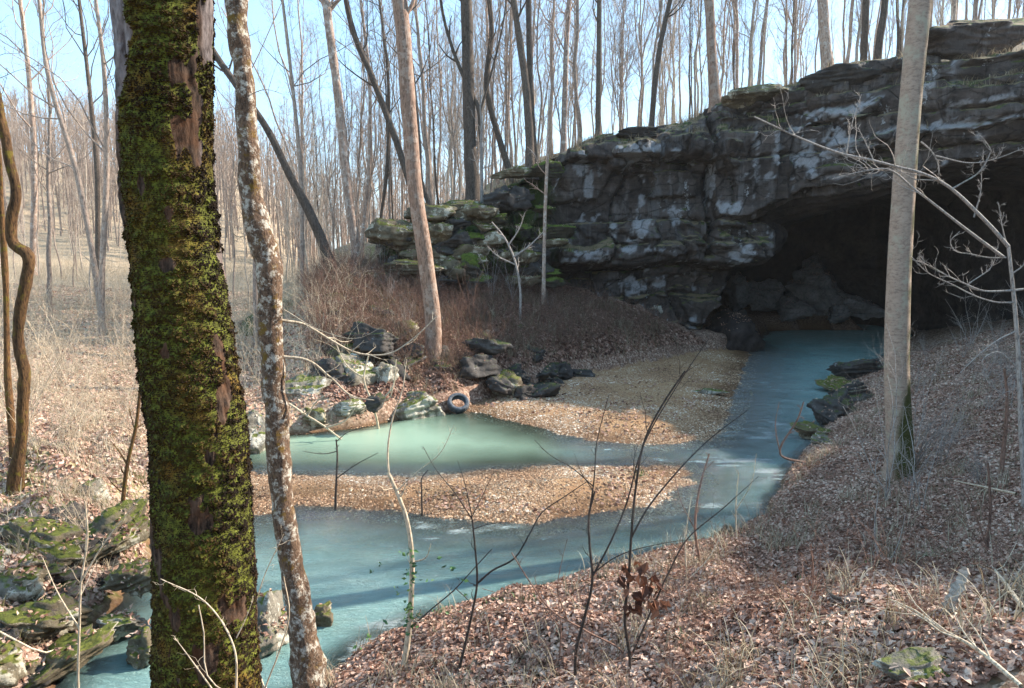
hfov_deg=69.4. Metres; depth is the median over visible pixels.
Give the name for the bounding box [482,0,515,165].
bare tree
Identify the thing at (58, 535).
boulder
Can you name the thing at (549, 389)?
boulder
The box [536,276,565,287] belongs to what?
ledge rock
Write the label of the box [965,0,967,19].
bare tree
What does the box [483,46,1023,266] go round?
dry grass
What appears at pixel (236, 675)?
sapling
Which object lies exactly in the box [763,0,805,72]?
bare tree
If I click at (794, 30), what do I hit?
bare tree
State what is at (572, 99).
bare tree
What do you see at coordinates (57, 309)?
bare shrub
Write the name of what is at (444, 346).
boulder
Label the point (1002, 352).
bare shrub
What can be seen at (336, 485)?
sapling
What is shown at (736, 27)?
bare tree
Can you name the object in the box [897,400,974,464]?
bare shrub
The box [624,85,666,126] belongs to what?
bare shrub
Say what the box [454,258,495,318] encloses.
bare shrub
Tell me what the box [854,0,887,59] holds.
bare tree
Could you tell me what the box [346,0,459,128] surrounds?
bare tree
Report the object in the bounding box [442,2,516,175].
bare tree
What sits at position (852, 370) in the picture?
boulder
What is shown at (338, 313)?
boulder
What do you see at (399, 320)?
bare shrub
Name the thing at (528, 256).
ledge rock
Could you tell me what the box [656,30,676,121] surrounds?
bare tree
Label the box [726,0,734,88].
bare tree
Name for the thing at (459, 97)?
bare tree
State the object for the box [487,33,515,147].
bare tree
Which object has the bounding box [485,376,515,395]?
boulder
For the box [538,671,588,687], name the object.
bare shrub
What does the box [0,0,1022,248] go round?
sky
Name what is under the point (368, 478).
gravel
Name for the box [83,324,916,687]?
water
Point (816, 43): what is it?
bare tree
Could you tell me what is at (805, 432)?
boulder
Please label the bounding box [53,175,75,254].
bare tree
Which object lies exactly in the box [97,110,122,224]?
bare tree
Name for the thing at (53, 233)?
bare tree
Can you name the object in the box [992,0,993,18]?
bare tree
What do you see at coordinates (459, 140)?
bare tree
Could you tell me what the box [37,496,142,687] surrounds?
sapling
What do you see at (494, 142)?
bare tree
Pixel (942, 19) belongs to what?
bare tree
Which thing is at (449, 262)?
ledge rock
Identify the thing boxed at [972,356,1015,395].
bare shrub
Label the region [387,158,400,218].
bare tree
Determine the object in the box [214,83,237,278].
bare tree
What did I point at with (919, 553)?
bare shrub
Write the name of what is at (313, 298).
bare shrub
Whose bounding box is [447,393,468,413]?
tyre
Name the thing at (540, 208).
ledge rock
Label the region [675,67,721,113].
bare shrub
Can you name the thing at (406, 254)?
ledge rock
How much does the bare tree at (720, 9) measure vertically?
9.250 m
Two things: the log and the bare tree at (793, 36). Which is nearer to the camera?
the log
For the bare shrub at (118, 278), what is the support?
on the ground at (492, 547)
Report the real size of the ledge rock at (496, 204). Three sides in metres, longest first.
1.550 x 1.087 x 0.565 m
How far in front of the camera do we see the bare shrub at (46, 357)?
20.58 m
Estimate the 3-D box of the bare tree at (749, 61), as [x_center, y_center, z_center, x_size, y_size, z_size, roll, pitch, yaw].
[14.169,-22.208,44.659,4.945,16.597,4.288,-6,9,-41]
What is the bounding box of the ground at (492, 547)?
[0,153,1023,687]
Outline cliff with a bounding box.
[236,49,1023,336]
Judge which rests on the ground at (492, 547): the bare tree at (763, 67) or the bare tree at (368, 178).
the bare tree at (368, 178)
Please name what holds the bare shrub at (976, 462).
on the ground at (492, 547)
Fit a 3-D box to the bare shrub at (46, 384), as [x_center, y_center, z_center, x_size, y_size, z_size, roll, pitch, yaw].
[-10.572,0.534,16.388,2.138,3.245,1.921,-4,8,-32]
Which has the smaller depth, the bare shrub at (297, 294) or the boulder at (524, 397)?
the boulder at (524, 397)
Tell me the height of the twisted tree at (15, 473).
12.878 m
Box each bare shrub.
[0,258,20,296]
[0,263,74,376]
[0,275,64,327]
[0,281,37,382]
[0,285,40,339]
[0,296,81,424]
[2,248,100,385]
[2,381,106,448]
[10,251,63,322]
[12,358,52,400]
[15,257,72,303]
[27,300,89,403]
[30,334,76,358]
[38,234,118,304]
[39,474,83,524]
[43,291,74,323]
[45,322,103,411]
[45,467,82,492]
[46,468,86,500]
[49,481,105,529]
[52,463,108,501]
[53,363,93,415]
[54,406,102,452]
[63,341,117,380]
[75,493,109,509]
[79,293,127,318]
[85,370,143,429]
[85,456,122,479]
[92,285,133,367]
[94,473,113,511]
[95,322,125,361]
[98,472,120,495]
[98,479,135,506]
[103,297,133,339]
[105,257,125,291]
[105,287,130,317]
[106,277,128,299]
[115,302,134,350]
[234,282,252,303]
[282,283,304,318]
[283,285,305,308]
[286,279,301,300]
[290,268,338,321]
[292,247,324,292]
[306,268,331,329]
[320,234,356,298]
[323,232,361,280]
[336,234,366,273]
[356,287,381,321]
[357,210,403,262]
[360,276,413,303]
[372,261,403,293]
[381,311,414,329]
[382,279,417,322]
[385,297,418,323]
[394,330,428,354]
[406,245,439,290]
[447,302,476,330]
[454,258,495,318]
[465,269,487,293]
[469,245,507,298]
[488,241,530,297]
[493,106,524,179]
[494,122,539,164]
[513,117,555,160]
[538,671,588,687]
[550,626,614,677]
[596,655,645,687]
[623,630,691,687]
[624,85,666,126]
[629,80,669,125]
[641,649,711,687]
[643,106,670,124]
[656,104,697,123]
[656,614,712,658]
[658,96,685,122]
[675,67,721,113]
[691,62,728,108]
[698,33,739,97]
[708,554,789,604]
[720,59,759,88]
[737,568,806,597]
[765,60,797,84]
[770,61,794,84]
[833,324,922,501]
[864,584,958,630]
[867,336,980,445]
[872,411,949,487]
[873,559,964,609]
[875,529,956,576]
[891,530,951,567]
[893,382,990,509]
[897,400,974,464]
[899,368,970,467]
[910,356,940,391]
[915,332,946,353]
[917,399,983,444]
[945,287,998,342]
[947,443,1007,483]
[948,314,994,356]
[955,381,1004,411]
[955,446,1017,478]
[964,354,981,369]
[966,317,1014,381]
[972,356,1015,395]
[979,336,1023,406]
[981,336,1023,364]
[983,306,1010,344]
[997,351,1022,374]
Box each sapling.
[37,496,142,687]
[103,392,143,553]
[154,579,253,687]
[257,525,292,687]
[289,392,358,439]
[303,428,376,510]
[331,331,396,428]
[353,357,468,667]
[409,549,491,662]
[421,445,585,672]
[421,470,427,516]
[470,73,498,233]
[482,541,623,653]
[487,211,543,317]
[524,85,567,303]
[534,326,723,675]
[534,574,564,661]
[617,339,767,669]
[672,452,714,564]
[683,492,723,588]
[731,454,756,537]
[754,72,1023,509]
[775,402,804,463]
[775,543,813,599]
[863,491,905,557]
[958,463,997,548]
[999,368,1011,474]
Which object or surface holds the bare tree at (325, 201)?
on the ground at (492, 547)
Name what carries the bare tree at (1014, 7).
on the hillside
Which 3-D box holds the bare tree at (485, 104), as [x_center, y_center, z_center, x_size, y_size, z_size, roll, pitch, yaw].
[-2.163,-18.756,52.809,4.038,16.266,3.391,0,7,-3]
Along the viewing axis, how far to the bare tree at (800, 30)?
85.94 m
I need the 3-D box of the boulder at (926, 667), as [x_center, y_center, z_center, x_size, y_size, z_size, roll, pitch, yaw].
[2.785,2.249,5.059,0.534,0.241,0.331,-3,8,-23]
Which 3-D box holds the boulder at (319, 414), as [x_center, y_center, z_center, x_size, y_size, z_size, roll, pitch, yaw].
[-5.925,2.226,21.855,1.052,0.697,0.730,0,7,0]
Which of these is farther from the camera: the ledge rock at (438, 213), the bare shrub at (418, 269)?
the ledge rock at (438, 213)
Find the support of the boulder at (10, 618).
on the ground at (492, 547)
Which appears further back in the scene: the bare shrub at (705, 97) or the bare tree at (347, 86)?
the bare tree at (347, 86)
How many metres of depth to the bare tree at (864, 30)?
38.19 m
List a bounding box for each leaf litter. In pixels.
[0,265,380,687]
[328,323,1023,687]
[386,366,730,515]
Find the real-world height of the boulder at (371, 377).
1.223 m
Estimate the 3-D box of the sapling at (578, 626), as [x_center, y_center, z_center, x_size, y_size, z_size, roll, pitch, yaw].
[0.402,2.435,6.936,1.389,1.256,0.181,0,7,0]
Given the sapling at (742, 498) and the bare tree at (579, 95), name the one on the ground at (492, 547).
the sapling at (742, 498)
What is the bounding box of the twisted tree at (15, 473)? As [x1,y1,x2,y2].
[0,90,34,497]
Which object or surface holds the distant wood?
on the ground at (492, 547)
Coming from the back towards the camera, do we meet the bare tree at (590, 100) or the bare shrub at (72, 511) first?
the bare tree at (590, 100)
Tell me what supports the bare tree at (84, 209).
on the ground at (492, 547)
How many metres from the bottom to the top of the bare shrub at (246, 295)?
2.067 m
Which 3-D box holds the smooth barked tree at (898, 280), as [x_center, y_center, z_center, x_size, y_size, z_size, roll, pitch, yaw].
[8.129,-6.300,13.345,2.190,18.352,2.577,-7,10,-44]
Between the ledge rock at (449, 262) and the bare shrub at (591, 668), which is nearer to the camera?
the bare shrub at (591, 668)
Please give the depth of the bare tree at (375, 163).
48.31 m
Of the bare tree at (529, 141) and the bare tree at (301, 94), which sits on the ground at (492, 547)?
the bare tree at (301, 94)
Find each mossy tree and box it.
[0,15,42,461]
[109,0,262,687]
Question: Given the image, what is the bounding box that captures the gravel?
[250,349,784,536]
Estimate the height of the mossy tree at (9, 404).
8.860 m
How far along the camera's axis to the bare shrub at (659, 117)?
40.46 m
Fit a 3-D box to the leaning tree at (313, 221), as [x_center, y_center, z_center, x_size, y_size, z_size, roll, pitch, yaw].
[-12.021,-10.489,32.373,8.861,15.384,2.519,0,7,0]
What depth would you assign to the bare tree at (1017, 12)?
51.42 m
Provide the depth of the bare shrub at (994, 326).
27.42 m
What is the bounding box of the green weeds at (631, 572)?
[432,389,964,671]
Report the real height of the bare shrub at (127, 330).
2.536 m
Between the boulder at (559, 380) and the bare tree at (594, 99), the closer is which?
the boulder at (559, 380)
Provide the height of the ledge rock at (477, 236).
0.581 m
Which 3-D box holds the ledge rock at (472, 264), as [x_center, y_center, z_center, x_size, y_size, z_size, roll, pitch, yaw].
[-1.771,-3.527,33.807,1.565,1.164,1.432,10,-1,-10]
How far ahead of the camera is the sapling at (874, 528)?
8.83 m
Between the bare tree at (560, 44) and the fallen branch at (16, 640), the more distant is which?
the bare tree at (560, 44)
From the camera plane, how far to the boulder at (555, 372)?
29.00 m
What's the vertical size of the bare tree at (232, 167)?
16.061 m
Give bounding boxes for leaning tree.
[213,31,336,270]
[337,0,407,186]
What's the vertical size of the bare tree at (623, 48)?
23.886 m
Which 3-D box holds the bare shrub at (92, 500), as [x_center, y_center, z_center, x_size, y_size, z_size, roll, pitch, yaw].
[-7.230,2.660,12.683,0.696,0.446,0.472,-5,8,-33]
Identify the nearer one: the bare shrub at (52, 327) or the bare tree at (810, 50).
the bare shrub at (52, 327)
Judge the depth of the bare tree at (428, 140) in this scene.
69.73 m
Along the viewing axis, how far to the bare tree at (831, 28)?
71.74 m
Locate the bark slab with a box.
[941,566,970,614]
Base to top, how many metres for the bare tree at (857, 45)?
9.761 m
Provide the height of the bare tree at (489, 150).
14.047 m
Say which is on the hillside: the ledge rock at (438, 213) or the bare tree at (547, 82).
the bare tree at (547, 82)
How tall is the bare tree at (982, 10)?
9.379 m
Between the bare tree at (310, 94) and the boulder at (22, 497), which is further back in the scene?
the bare tree at (310, 94)
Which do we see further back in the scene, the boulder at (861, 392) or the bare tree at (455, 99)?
the bare tree at (455, 99)
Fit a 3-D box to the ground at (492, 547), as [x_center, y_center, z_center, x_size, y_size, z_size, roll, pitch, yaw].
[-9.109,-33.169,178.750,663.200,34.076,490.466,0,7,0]
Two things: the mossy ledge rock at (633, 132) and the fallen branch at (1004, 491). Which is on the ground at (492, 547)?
the fallen branch at (1004, 491)
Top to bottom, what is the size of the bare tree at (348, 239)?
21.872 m
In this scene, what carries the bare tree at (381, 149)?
on the hillside
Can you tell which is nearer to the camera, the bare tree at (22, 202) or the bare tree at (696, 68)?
the bare tree at (696, 68)
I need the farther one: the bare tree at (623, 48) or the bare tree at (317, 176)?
the bare tree at (623, 48)
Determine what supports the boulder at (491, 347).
on the ground at (492, 547)
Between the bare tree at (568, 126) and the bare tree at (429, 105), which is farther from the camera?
the bare tree at (429, 105)
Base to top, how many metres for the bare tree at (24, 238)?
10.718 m
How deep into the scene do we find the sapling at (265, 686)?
5.48 m
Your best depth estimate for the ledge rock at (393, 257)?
32.72 m
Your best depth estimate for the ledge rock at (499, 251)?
34.04 m
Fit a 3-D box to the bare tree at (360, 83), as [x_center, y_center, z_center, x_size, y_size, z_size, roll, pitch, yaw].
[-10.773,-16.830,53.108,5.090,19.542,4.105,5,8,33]
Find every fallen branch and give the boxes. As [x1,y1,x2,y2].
[0,558,124,652]
[867,570,1023,687]
[883,503,959,531]
[953,480,1017,499]
[992,544,1023,611]
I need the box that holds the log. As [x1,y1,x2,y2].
[827,589,858,602]
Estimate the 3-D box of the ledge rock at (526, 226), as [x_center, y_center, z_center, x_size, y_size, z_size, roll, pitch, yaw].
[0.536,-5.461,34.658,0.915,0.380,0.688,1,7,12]
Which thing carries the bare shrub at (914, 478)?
on the ground at (492, 547)
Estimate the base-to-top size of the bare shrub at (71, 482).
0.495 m
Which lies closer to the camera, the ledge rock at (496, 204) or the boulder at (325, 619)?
the boulder at (325, 619)
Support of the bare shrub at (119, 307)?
on the ground at (492, 547)
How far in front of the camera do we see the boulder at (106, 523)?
11.50 m
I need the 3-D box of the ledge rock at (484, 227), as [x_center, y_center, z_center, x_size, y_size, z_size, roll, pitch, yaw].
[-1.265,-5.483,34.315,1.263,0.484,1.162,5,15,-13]
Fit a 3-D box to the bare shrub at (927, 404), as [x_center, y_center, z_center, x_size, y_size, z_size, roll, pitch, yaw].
[9.192,0.988,16.598,1.302,2.722,2.372,-7,10,-43]
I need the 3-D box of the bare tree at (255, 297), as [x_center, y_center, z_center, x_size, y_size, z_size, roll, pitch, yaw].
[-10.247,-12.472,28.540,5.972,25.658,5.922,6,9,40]
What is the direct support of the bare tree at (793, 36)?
on the hillside
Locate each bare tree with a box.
[0,0,87,274]
[0,0,106,329]
[0,0,110,311]
[0,0,113,335]
[0,75,77,281]
[0,81,17,206]
[0,120,21,292]
[0,126,30,245]
[1,107,26,237]
[2,141,30,275]
[6,173,38,246]
[19,160,30,212]
[24,131,70,277]
[34,83,101,286]
[36,121,56,194]
[48,0,114,272]
[51,152,84,266]
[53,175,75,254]
[54,79,119,300]
[56,91,117,307]
[56,178,92,277]
[61,152,85,281]
[64,102,118,227]
[66,1,118,172]
[74,124,102,213]
[92,162,113,250]
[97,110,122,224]
[99,59,117,191]
[99,161,111,239]
[109,198,123,261]
[213,98,228,230]
[213,161,237,262]
[214,0,298,346]
[214,0,337,271]
[214,62,271,297]
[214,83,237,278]
[214,100,235,258]
[216,139,238,261]
[223,155,252,308]
[234,195,241,235]
[247,0,380,294]
[260,106,318,287]
[261,75,334,274]
[262,0,330,282]
[263,40,330,271]
[263,155,280,221]
[266,163,295,269]
[268,82,335,264]
[268,197,280,248]
[270,136,310,279]
[271,135,297,274]
[272,72,326,254]
[283,122,320,215]
[284,0,334,255]
[284,15,363,253]
[293,101,337,271]
[296,106,335,259]
[300,96,361,238]
[304,101,337,264]
[308,136,348,249]
[308,162,338,260]
[309,118,342,246]
[310,0,363,154]
[312,101,366,244]
[313,175,337,261]
[314,0,413,260]
[316,56,366,250]
[319,0,361,261]
[321,171,342,253]
[325,153,346,245]
[327,0,386,175]
[327,71,380,243]
[335,104,380,246]
[335,136,376,234]
[338,103,367,231]
[341,0,428,247]
[342,0,385,216]
[345,14,403,242]
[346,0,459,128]
[348,37,398,238]
[351,0,397,218]
[352,109,397,215]
[353,114,382,222]
[354,0,414,218]
[354,72,402,217]
[356,54,401,215]
[357,151,383,220]
[363,0,437,204]
[363,59,400,209]
[366,7,400,218]
[369,0,458,203]
[371,0,457,186]
[372,110,420,218]
[376,19,435,206]
[379,24,435,219]
[384,0,462,189]
[384,102,408,221]
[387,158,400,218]
[392,61,431,151]
[392,126,408,207]
[395,0,451,204]
[397,143,407,220]
[412,0,485,195]
[412,23,445,192]
[418,94,442,197]
[421,50,460,203]
[422,25,462,157]
[422,108,443,192]
[427,0,485,199]
[427,30,463,199]
[428,18,461,180]
[429,11,462,199]
[431,0,480,117]
[432,45,462,182]
[436,123,462,202]
[437,22,478,154]
[438,0,510,201]
[439,0,488,150]
[441,49,463,201]
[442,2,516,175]
[442,33,462,176]
[442,43,488,199]
[445,0,543,179]
[446,2,502,163]
[446,56,462,175]
[448,24,484,144]
[453,4,480,186]
[454,0,544,192]
[456,0,524,133]
[456,1,535,165]
[456,3,507,189]
[456,134,464,198]
[460,0,504,189]
[461,56,491,187]
[472,0,510,184]
[473,12,487,136]
[474,0,547,171]
[475,55,490,146]
[475,65,496,163]
[481,0,516,183]
[481,0,541,184]
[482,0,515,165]
[485,60,519,183]
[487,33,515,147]
[488,88,512,164]
[494,0,524,159]
[498,32,518,157]
[499,0,547,164]
[503,10,548,113]
[507,0,535,179]
[511,53,524,164]
[512,0,548,162]
[514,0,562,156]
[516,52,547,162]
[518,0,564,105]
[525,20,554,128]
[526,0,538,179]
[533,0,582,160]
[533,0,585,143]
[534,87,556,156]
[535,0,562,156]
[535,2,576,136]
[538,0,606,114]
[548,0,577,152]
[550,6,594,147]
[556,0,609,143]
[556,1,591,147]
[556,12,584,130]
[557,1,595,143]
[559,1,617,134]
[560,38,595,140]
[561,0,596,138]
[577,0,616,133]
[579,0,633,128]
[587,54,609,125]
[589,0,626,133]
[591,0,645,129]
[592,0,601,135]
[595,0,642,128]
[595,0,648,125]
[602,0,645,127]
[602,0,646,129]
[604,2,642,132]
[611,0,650,127]
[614,0,679,125]
[616,60,632,128]
[618,0,683,125]
[628,0,675,125]
[637,0,683,123]
[638,0,676,80]
[642,32,661,118]
[643,0,688,112]
[643,5,683,124]
[646,0,684,125]
[646,0,699,121]
[647,0,688,123]
[649,0,690,126]
[654,0,697,124]
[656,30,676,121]
[658,0,694,124]
[662,2,693,121]
[667,0,718,116]
[676,0,702,113]
[677,5,705,108]
[681,0,703,117]
[685,0,733,113]
[687,0,717,114]
[700,1,738,79]
[702,1,746,95]
[704,0,720,112]
[704,0,732,96]
[714,0,733,90]
[716,0,750,60]
[716,0,764,85]
[716,1,743,58]
[719,26,739,91]
[724,0,771,85]
[725,8,754,87]
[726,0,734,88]
[726,0,752,88]
[728,0,784,83]
[731,0,740,87]
[731,0,752,85]
[739,2,770,84]
[757,0,768,83]
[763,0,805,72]
[766,0,817,76]
[772,0,797,85]
[776,0,816,82]
[781,0,807,85]
[783,1,816,77]
[785,0,797,83]
[789,0,812,82]
[791,0,811,79]
[796,1,819,76]
[797,0,817,77]
[800,1,832,71]
[813,0,838,62]
[817,0,833,68]
[832,3,859,61]
[841,0,877,49]
[842,0,848,62]
[845,0,854,62]
[846,0,879,60]
[846,0,891,59]
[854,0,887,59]
[855,0,873,60]
[860,0,869,60]
[870,0,901,58]
[872,0,880,58]
[873,0,888,59]
[879,0,907,58]
[886,0,905,51]
[887,0,908,53]
[896,0,899,57]
[899,0,904,56]
[930,0,933,26]
[930,0,950,25]
[930,0,965,25]
[931,0,957,60]
[932,0,949,25]
[933,0,949,25]
[949,0,956,60]
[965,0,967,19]
[970,0,1008,18]
[970,1,989,18]
[973,0,978,19]
[977,0,982,19]
[983,0,997,18]
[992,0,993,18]
[992,0,1021,17]
[1001,0,1022,17]
[1007,0,1011,18]
[1021,0,1023,44]
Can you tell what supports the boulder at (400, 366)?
on the ground at (492, 547)
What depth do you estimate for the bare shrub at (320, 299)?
25.95 m
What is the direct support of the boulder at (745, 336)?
on the ground at (492, 547)
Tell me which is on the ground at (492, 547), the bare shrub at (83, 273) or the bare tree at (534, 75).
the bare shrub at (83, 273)
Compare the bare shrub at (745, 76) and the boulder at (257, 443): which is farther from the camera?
the bare shrub at (745, 76)
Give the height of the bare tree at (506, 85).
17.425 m
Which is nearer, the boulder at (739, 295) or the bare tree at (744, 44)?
the boulder at (739, 295)
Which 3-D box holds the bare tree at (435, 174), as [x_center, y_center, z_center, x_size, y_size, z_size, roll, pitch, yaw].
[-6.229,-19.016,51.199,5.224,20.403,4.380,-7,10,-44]
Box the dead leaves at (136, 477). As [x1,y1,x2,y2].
[0,438,149,648]
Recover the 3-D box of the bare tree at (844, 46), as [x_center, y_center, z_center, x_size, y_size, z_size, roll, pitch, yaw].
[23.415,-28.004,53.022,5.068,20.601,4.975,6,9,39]
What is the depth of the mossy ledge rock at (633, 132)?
36.28 m
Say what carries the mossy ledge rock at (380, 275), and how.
on the ground at (492, 547)
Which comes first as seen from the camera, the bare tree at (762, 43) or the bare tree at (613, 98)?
the bare tree at (762, 43)
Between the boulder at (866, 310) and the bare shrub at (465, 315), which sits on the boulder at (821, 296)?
the boulder at (866, 310)
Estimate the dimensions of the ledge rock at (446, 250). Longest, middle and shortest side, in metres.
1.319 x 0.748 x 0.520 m
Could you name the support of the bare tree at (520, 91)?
on the hillside
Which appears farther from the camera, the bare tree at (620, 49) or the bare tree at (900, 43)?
the bare tree at (620, 49)
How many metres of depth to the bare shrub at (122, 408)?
17.52 m
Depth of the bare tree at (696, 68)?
47.24 m
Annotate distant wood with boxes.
[0,76,553,267]
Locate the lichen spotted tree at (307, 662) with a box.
[219,0,436,687]
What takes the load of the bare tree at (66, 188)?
on the ground at (492, 547)
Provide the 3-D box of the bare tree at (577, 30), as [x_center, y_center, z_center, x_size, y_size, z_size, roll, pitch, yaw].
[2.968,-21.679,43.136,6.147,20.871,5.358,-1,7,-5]
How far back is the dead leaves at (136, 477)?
13.41 m
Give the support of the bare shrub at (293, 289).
on the ground at (492, 547)
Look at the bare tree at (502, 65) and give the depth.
77.62 m
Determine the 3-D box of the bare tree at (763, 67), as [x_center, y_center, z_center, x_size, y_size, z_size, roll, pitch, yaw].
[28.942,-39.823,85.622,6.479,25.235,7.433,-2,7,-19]
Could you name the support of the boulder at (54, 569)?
on the ground at (492, 547)
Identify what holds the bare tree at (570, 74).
on the hillside
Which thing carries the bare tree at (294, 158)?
on the ground at (492, 547)
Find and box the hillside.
[236,44,1023,321]
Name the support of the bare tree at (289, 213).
on the ground at (492, 547)
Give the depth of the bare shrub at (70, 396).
18.34 m
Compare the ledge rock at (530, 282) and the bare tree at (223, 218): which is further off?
the bare tree at (223, 218)
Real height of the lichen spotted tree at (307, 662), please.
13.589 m
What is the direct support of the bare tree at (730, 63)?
on the hillside
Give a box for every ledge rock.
[364,218,415,250]
[365,272,394,279]
[378,259,447,276]
[387,255,400,262]
[398,249,417,260]
[398,274,447,287]
[400,271,444,289]
[404,203,456,222]
[427,221,436,227]
[429,222,453,244]
[431,244,445,263]
[432,245,454,255]
[433,229,477,247]
[436,277,457,285]
[439,255,473,284]
[441,200,499,224]
[442,216,470,231]
[449,244,489,256]
[452,211,472,228]
[459,201,477,217]
[460,253,486,277]
[464,274,492,283]
[468,232,484,240]
[472,220,496,231]
[474,253,487,264]
[476,231,505,248]
[480,201,500,210]
[483,185,513,212]
[489,165,531,179]
[489,213,508,224]
[492,249,512,260]
[493,248,513,255]
[496,251,517,261]
[505,275,541,287]
[506,186,535,211]
[514,223,532,231]
[517,248,541,264]
[521,265,561,277]
[523,262,554,275]
[524,160,566,178]
[525,242,551,263]
[530,205,555,214]
[535,238,569,248]
[536,224,576,239]
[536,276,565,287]
[616,126,658,138]
[721,83,792,108]
[799,62,886,94]
[927,17,1023,59]
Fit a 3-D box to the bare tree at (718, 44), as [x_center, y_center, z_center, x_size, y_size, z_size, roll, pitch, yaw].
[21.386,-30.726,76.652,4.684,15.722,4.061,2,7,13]
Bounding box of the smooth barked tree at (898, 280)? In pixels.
[881,0,931,481]
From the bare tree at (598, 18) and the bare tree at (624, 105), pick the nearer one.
the bare tree at (598, 18)
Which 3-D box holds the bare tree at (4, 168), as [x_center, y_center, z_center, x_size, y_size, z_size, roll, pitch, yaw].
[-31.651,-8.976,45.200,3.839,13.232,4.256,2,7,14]
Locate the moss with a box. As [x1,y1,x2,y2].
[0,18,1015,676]
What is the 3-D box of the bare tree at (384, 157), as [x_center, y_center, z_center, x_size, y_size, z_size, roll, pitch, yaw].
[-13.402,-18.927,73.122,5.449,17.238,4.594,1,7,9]
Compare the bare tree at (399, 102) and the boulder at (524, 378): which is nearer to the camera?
the boulder at (524, 378)
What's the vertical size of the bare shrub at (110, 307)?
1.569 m
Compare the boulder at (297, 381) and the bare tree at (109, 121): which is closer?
the boulder at (297, 381)
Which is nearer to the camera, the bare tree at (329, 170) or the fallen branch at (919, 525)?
the fallen branch at (919, 525)
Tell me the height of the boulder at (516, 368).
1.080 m
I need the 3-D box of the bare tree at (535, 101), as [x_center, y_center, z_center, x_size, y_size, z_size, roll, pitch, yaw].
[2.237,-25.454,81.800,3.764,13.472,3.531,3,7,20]
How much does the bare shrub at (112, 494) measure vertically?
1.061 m
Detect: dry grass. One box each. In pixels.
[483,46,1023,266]
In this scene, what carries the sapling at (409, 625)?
on the ground at (492, 547)
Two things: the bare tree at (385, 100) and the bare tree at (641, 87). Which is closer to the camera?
the bare tree at (641, 87)
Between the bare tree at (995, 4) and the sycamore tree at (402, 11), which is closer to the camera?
the sycamore tree at (402, 11)
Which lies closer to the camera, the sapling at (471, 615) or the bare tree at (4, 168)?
the sapling at (471, 615)
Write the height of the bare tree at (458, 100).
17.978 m
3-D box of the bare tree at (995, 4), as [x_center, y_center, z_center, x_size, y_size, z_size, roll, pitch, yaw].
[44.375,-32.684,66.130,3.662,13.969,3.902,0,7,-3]
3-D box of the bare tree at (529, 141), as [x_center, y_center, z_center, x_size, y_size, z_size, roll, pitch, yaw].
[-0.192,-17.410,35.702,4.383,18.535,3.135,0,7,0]
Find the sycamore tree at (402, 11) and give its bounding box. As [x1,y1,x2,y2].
[392,0,441,359]
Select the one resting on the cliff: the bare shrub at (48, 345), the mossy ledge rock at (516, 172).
the mossy ledge rock at (516, 172)
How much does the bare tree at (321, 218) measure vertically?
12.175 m
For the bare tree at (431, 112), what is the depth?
47.64 m
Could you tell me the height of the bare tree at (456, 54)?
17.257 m
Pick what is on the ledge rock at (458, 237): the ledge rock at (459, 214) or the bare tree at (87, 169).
the ledge rock at (459, 214)
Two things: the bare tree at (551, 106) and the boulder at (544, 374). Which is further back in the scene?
the bare tree at (551, 106)
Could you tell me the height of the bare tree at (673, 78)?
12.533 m
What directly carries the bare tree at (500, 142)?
on the hillside
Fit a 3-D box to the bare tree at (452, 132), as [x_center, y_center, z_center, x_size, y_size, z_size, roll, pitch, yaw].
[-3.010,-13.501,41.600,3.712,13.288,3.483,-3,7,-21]
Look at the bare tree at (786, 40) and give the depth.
46.38 m
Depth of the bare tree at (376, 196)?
82.57 m
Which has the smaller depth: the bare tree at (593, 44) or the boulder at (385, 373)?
the boulder at (385, 373)
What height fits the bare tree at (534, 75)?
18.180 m
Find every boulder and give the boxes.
[0,516,89,568]
[0,545,11,570]
[0,567,48,603]
[0,576,34,602]
[0,593,93,642]
[0,622,20,640]
[0,640,28,687]
[10,491,33,500]
[11,553,49,569]
[20,661,50,687]
[24,621,117,687]
[26,658,40,674]
[37,553,66,579]
[41,579,78,599]
[44,501,91,528]
[51,567,86,583]
[65,535,100,560]
[75,498,149,567]
[77,477,111,503]
[95,569,115,585]
[95,612,147,641]
[97,560,151,597]
[99,552,119,566]
[126,626,151,669]
[134,557,147,562]
[247,409,265,458]
[257,589,288,658]
[285,374,331,397]
[301,407,325,427]
[310,358,355,385]
[314,600,333,626]
[321,292,345,302]
[322,310,339,316]
[326,342,356,356]
[333,399,366,416]
[335,352,377,386]
[343,321,398,357]
[364,392,385,412]
[367,305,396,315]
[371,362,398,383]
[382,354,410,380]
[392,320,419,338]
[394,345,409,358]
[394,391,445,421]
[398,342,424,361]
[400,354,426,370]
[430,359,453,371]
[441,344,452,360]
[458,354,502,379]
[461,337,513,355]
[478,329,495,339]
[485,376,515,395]
[486,377,536,386]
[488,369,522,397]
[507,363,525,374]
[514,384,535,398]
[516,373,528,383]
[520,393,532,400]
[527,345,545,356]
[530,382,560,397]
[532,351,542,362]
[536,366,552,380]
[547,362,559,377]
[551,377,564,383]
[556,361,572,379]
[572,369,594,376]
[651,305,662,313]
[693,388,730,394]
[705,308,765,351]
[719,524,735,534]
[722,271,757,312]
[748,278,785,311]
[776,295,815,321]
[784,252,844,315]
[789,421,831,439]
[806,389,857,424]
[810,432,832,445]
[814,374,851,390]
[826,358,883,380]
[827,304,850,323]
[827,379,873,401]
[838,292,884,320]
[871,646,950,687]
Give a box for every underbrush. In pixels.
[0,229,382,473]
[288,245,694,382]
[602,316,1023,658]

